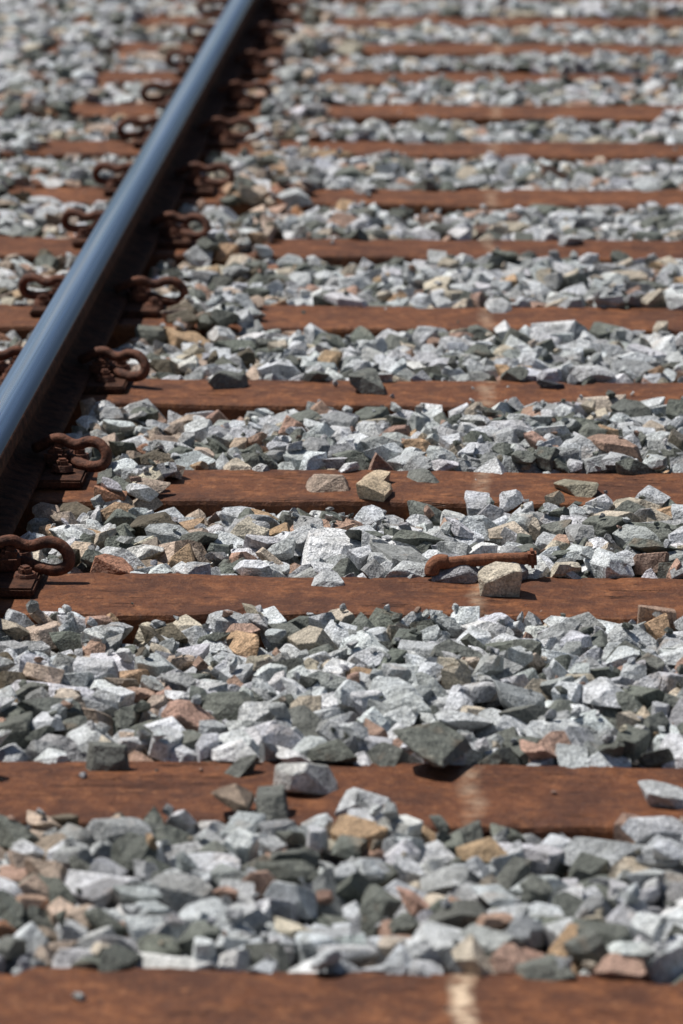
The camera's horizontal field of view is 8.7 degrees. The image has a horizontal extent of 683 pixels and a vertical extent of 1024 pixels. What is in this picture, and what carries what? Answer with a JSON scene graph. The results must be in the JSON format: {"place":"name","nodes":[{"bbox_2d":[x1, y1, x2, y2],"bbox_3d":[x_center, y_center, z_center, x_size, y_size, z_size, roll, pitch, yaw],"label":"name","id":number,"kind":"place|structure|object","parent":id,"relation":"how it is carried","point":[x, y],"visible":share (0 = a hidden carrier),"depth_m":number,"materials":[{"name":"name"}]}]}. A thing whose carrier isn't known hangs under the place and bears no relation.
{"place":"outdoors","nodes":[
{"label":"outdoors","id":0,"kind":"place"},
{"bbox_2d":[541,940,665,954],"bbox_3d":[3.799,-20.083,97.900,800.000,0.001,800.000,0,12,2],"label":"ground","id":1,"kind":"structure","parent":0,"point":[547,948],"depth_m":4.73,"materials":[{"name":"grey gravel"}]},
{"bbox_2d":[0,0,682,1008],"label":"ballast","id":2,"kind":"structure","parent":1,"relation":"on","point":[270,886],"depth_m":6.22,"materials":[{"name":"gravel"}]},
{"bbox_2d":[0,967,682,1023],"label":"railway sleeper","id":3,"kind":"object","parent":2,"relation":"on","point":[36,995],"visible":1,"depth_m":4.33,"materials":[{"name":"brown wood"}]},
{"bbox_2d":[0,761,682,878],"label":"railway sleeper","id":4,"kind":"object","parent":2,"relation":"on","point":[593,801],"visible":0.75,"depth_m":5.04,"materials":[{"name":"brown wood"}]},
{"bbox_2d":[0,573,682,648],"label":"railway sleeper","id":5,"kind":"object","parent":2,"relation":"on","point":[166,597],"visible":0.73,"depth_m":5.95,"materials":[{"name":"brown wood"}]},
{"bbox_2d":[0,569,41,597],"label":"base plate","id":6,"kind":"object","parent":5,"relation":"on","point":[11,586],"visible":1,"depth_m":5.95,"materials":[{"name":"brown metal"}]},
{"bbox_2d":[0,535,74,579],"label":"rail clip","id":7,"kind":"object","parent":6,"relation":"attached to","point":[15,552],"visible":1,"depth_m":6.02,"materials":[{"name":"brown metal"}]},
{"bbox_2d":[0,0,272,535],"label":"rail","id":8,"kind":"object","parent":6,"relation":"on","point":[43,385],"visible":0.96,"depth_m":8.01,"materials":[{"name":"metal"}]},
{"bbox_2d":[0,304,682,348],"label":"railway sleeper","id":9,"kind":"object","parent":2,"relation":"on","point":[343,321],"visible":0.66,"depth_m":8.02,"materials":[{"name":"brown wood"}]},
{"bbox_2d":[30,301,163,317],"bbox_3d":[-0.437,-0.367,8.086,0.230,0.013,0.150,0,12,2],"label":"base plate","id":10,"kind":"object","parent":9,"relation":"on","point":[137,310],"visible":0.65,"depth_m":8.02,"materials":[{"name":"brown metal"}]},
{"bbox_2d":[18,273,64,305],"bbox_3d":[-0.526,-0.403,8.122,0.094,0.053,0.121,-5,13,-22],"label":"rail clip","id":11,"kind":"object","parent":10,"relation":"attached to","point":[41,298],"visible":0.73,"depth_m":8.12,"materials":[{"name":"brown metal"}]},
{"bbox_2d":[114,276,188,308],"bbox_3d":[-0.348,-0.399,8.112,0.095,0.055,0.122,-13,18,-46],"label":"rail clip","id":12,"kind":"object","parent":10,"relation":"attached to","point":[136,288],"visible":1,"depth_m":8.10,"materials":[{"name":"brown metal"}]},
{"bbox_2d":[0,236,682,277],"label":"railway sleeper","id":13,"kind":"object","parent":2,"relation":"on","point":[344,253],"visible":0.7,"depth_m":8.78,"materials":[{"name":"brown wood"}]},
{"bbox_2d":[72,235,192,248],"bbox_3d":[-0.408,-0.535,8.849,0.230,0.013,0.150,0,12,2],"label":"base plate","id":14,"kind":"object","parent":13,"relation":"on","point":[182,243],"visible":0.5,"depth_m":8.78,"materials":[{"name":"brown metal"}]},
{"bbox_2d":[60,208,103,237],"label":"rail clip","id":15,"kind":"object","parent":14,"relation":"attached to","point":[83,231],"visible":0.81,"depth_m":8.88,"materials":[{"name":"brown metal"}]},
{"bbox_2d":[149,211,211,239],"bbox_3d":[-0.317,-0.564,8.851,0.093,0.052,0.121,-6,14,-25],"label":"rail clip","id":16,"kind":"object","parent":14,"relation":"attached to","point":[170,228],"visible":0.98,"depth_m":8.84,"materials":[{"name":"brown metal"}]},
{"bbox_2d":[0,140,682,164],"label":"railway sleeper","id":17,"kind":"object","parent":2,"relation":"on","point":[568,152],"visible":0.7,"depth_m":10.16,"materials":[{"name":"brown wood"}]},
{"bbox_2d":[133,136,237,148],"bbox_3d":[-0.354,-0.842,10.238,0.230,0.013,0.150,0,12,2],"label":"base plate","id":18,"kind":"object","parent":17,"relation":"on","point":[212,143],"visible":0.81,"depth_m":10.17,"materials":[{"name":"brown metal"}]},
{"bbox_2d":[116,116,159,139],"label":"rail clip","id":19,"kind":"object","parent":18,"relation":"attached to","point":[145,133],"visible":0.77,"depth_m":10.25,"materials":[{"name":"brown metal"}]},
{"bbox_2d":[198,117,256,139],"bbox_3d":[-0.262,-0.874,10.258,0.093,0.052,0.120,-11,17,-42],"label":"rail clip","id":20,"kind":"object","parent":18,"relation":"attached to","point":[217,130],"visible":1,"depth_m":10.24,"materials":[{"name":"brown metal"}]},
{"bbox_2d":[0,103,682,125],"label":"railway sleeper","id":21,"kind":"object","parent":2,"relation":"on","point":[359,115],"visible":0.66,"depth_m":10.80,"materials":[{"name":"brown wood"}]},
{"bbox_2d":[156,99,253,110],"bbox_3d":[-0.328,-0.984,10.885,0.230,0.013,0.150,0,12,2],"label":"base plate","id":22,"kind":"object","parent":21,"relation":"on","point":[229,106],"visible":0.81,"depth_m":10.82,"materials":[{"name":"brown metal"}]},
{"bbox_2d":[140,81,180,102],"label":"rail clip","id":23,"kind":"object","parent":22,"relation":"attached to","point":[148,86],"visible":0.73,"depth_m":10.90,"materials":[{"name":"brown metal"}]},
{"bbox_2d":[217,81,272,104],"bbox_3d":[-0.238,-1.018,10.913,0.095,0.055,0.122,-13,18,-45],"label":"rail clip","id":24,"kind":"object","parent":22,"relation":"attached to","point":[233,90],"visible":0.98,"depth_m":10.90,"materials":[{"name":"brown metal"}]},
{"bbox_2d":[8,186,682,217],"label":"railway sleeper","id":25,"kind":"object","parent":2,"relation":"on","point":[447,202],"visible":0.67,"depth_m":9.43,"materials":[{"name":"brown wood"}]},
{"bbox_2d":[103,182,216,196],"bbox_3d":[-0.382,-0.682,9.516,0.230,0.013,0.150,0,12,2],"label":"base plate","id":26,"kind":"object","parent":25,"relation":"on","point":[199,191],"visible":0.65,"depth_m":9.45,"materials":[{"name":"brown metal"}]},
{"bbox_2d":[92,161,132,186],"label":"rail clip","id":27,"kind":"object","parent":26,"relation":"attached to","point":[115,181],"visible":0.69,"depth_m":9.54,"materials":[{"name":"brown metal"}]},
{"bbox_2d":[175,162,234,186],"bbox_3d":[-0.288,-0.715,9.534,0.132,0.053,0.134,1,6,4],"label":"rail clip","id":28,"kind":"object","parent":26,"relation":"attached to","point":[194,176],"visible":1,"depth_m":9.52,"materials":[{"name":"brown metal"}]},
{"bbox_2d":[13,469,682,536],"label":"railway sleeper","id":29,"kind":"object","parent":2,"relation":"on","point":[208,493],"visible":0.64,"depth_m":6.59,"materials":[{"name":"brown wood"}]},
{"bbox_2d":[36,465,88,488],"bbox_3d":[-0.492,-0.057,6.678,0.230,0.013,0.150,0,12,2],"label":"base plate","id":30,"kind":"object","parent":29,"relation":"on","point":[74,479],"visible":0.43,"depth_m":6.61,"materials":[{"name":"brown metal"}]},
{"bbox_2d":[31,433,111,472],"bbox_3d":[-0.401,-0.091,6.694,0.093,0.052,0.121,-6,14,-25],"label":"rail clip","id":31,"kind":"object","parent":30,"relation":"attached to","point":[60,456],"visible":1,"depth_m":6.68,"materials":[{"name":"brown metal"}]},
{"bbox_2d":[27,70,682,88],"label":"railway sleeper","id":32,"kind":"object","parent":2,"relation":"on","point":[376,80],"visible":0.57,"depth_m":11.48,"materials":[{"name":"brown wood"}]},
{"bbox_2d":[176,68,268,77],"bbox_3d":[-0.303,-1.126,11.530,0.230,0.013,0.150,0,12,2],"label":"base plate","id":33,"kind":"object","parent":32,"relation":"on","point":[246,73],"visible":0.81,"depth_m":11.46,"materials":[{"name":"brown metal"}]},
{"bbox_2d":[165,49,199,68],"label":"rail clip","id":34,"kind":"object","parent":33,"relation":"attached to","point":[193,53],"visible":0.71,"depth_m":11.56,"materials":[{"name":"brown metal"}]},
{"bbox_2d":[234,50,285,71],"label":"rail clip","id":35,"kind":"object","parent":33,"relation":"attached to","point":[253,61],"visible":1,"depth_m":11.54,"materials":[{"name":"brown metal"}]},
{"bbox_2d":[48,42,682,62],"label":"railway sleeper","id":36,"kind":"object","parent":2,"relation":"on","point":[428,51],"visible":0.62,"depth_m":12.08,"materials":[{"name":"brown wood"}]},
{"bbox_2d":[194,39,281,48],"bbox_3d":[-0.279,-1.265,12.158,0.230,0.013,0.150,0,12,2],"label":"base plate","id":37,"kind":"object","parent":36,"relation":"on","point":[259,44],"visible":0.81,"depth_m":12.09,"materials":[{"name":"brown metal"}]},
{"bbox_2d":[185,21,215,42],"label":"rail clip","id":38,"kind":"object","parent":37,"relation":"attached to","point":[203,37],"visible":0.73,"depth_m":12.18,"materials":[{"name":"brown metal"}]},
{"bbox_2d":[248,23,297,42],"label":"rail clip","id":39,"kind":"object","parent":37,"relation":"attached to","point":[264,34],"visible":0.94,"depth_m":12.16,"materials":[{"name":"brown metal"}]},
{"bbox_2d":[63,379,682,433],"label":"railway sleeper","id":40,"kind":"object","parent":2,"relation":"on","point":[184,397],"visible":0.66,"depth_m":7.32,"materials":[{"name":"brown wood"}]},
{"bbox_2d":[0,374,128,393],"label":"base plate","id":41,"kind":"object","parent":40,"relation":"on","point":[116,386],"visible":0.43,"depth_m":7.32,"materials":[{"name":"brown metal"}]},
{"bbox_2d":[0,346,22,379],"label":"rail clip","id":42,"kind":"object","parent":41,"relation":"attached to","point":[12,352],"visible":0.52,"depth_m":7.41,"materials":[{"name":"brown metal"}]},
{"bbox_2d":[78,346,149,381],"bbox_3d":[-0.374,-0.245,7.400,0.094,0.053,0.121,-6,14,-24],"label":"rail clip","id":43,"kind":"object","parent":41,"relation":"attached to","point":[104,366],"visible":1,"depth_m":7.39,"materials":[{"name":"brown metal"}]},
{"bbox_2d":[72,16,682,31],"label":"railway sleeper","id":44,"kind":"object","parent":2,"relation":"on","point":[626,24],"visible":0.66,"depth_m":12.75,"materials":[{"name":"brown wood"}]},
{"bbox_2d":[210,14,292,21],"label":"base plate","id":45,"kind":"object","parent":44,"relation":"on","point":[274,18],"visible":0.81,"depth_m":12.73,"materials":[{"name":"brown metal"}]},
{"bbox_2d":[196,0,229,15],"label":"rail clip","id":46,"kind":"object","parent":45,"relation":"attached to","point":[203,12],"visible":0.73,"depth_m":12.82,"materials":[{"name":"brown metal"}]},
{"bbox_2d":[262,0,305,17],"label":"rail clip","id":47,"kind":"object","parent":45,"relation":"attached to","point":[277,8],"visible":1,"depth_m":12.79,"materials":[{"name":"brown metal"}]},
{"bbox_2d":[98,0,682,4],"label":"railway sleeper","id":48,"kind":"object","parent":2,"relation":"on","point":[361,2],"visible":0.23,"depth_m":13.32,"materials":[{"name":"brown wood"}]},
{"bbox_2d":[424,548,536,575],"bbox_3d":[0.186,0.067,6.046,0.152,0.028,0.026,-4,12,0],"label":"rail spike","id":49,"kind":"object","parent":2,"relation":"on","point":[435,564],"visible":0.96,"depth_m":6.04,"materials":[{"name":"brown metal"}]}
]}

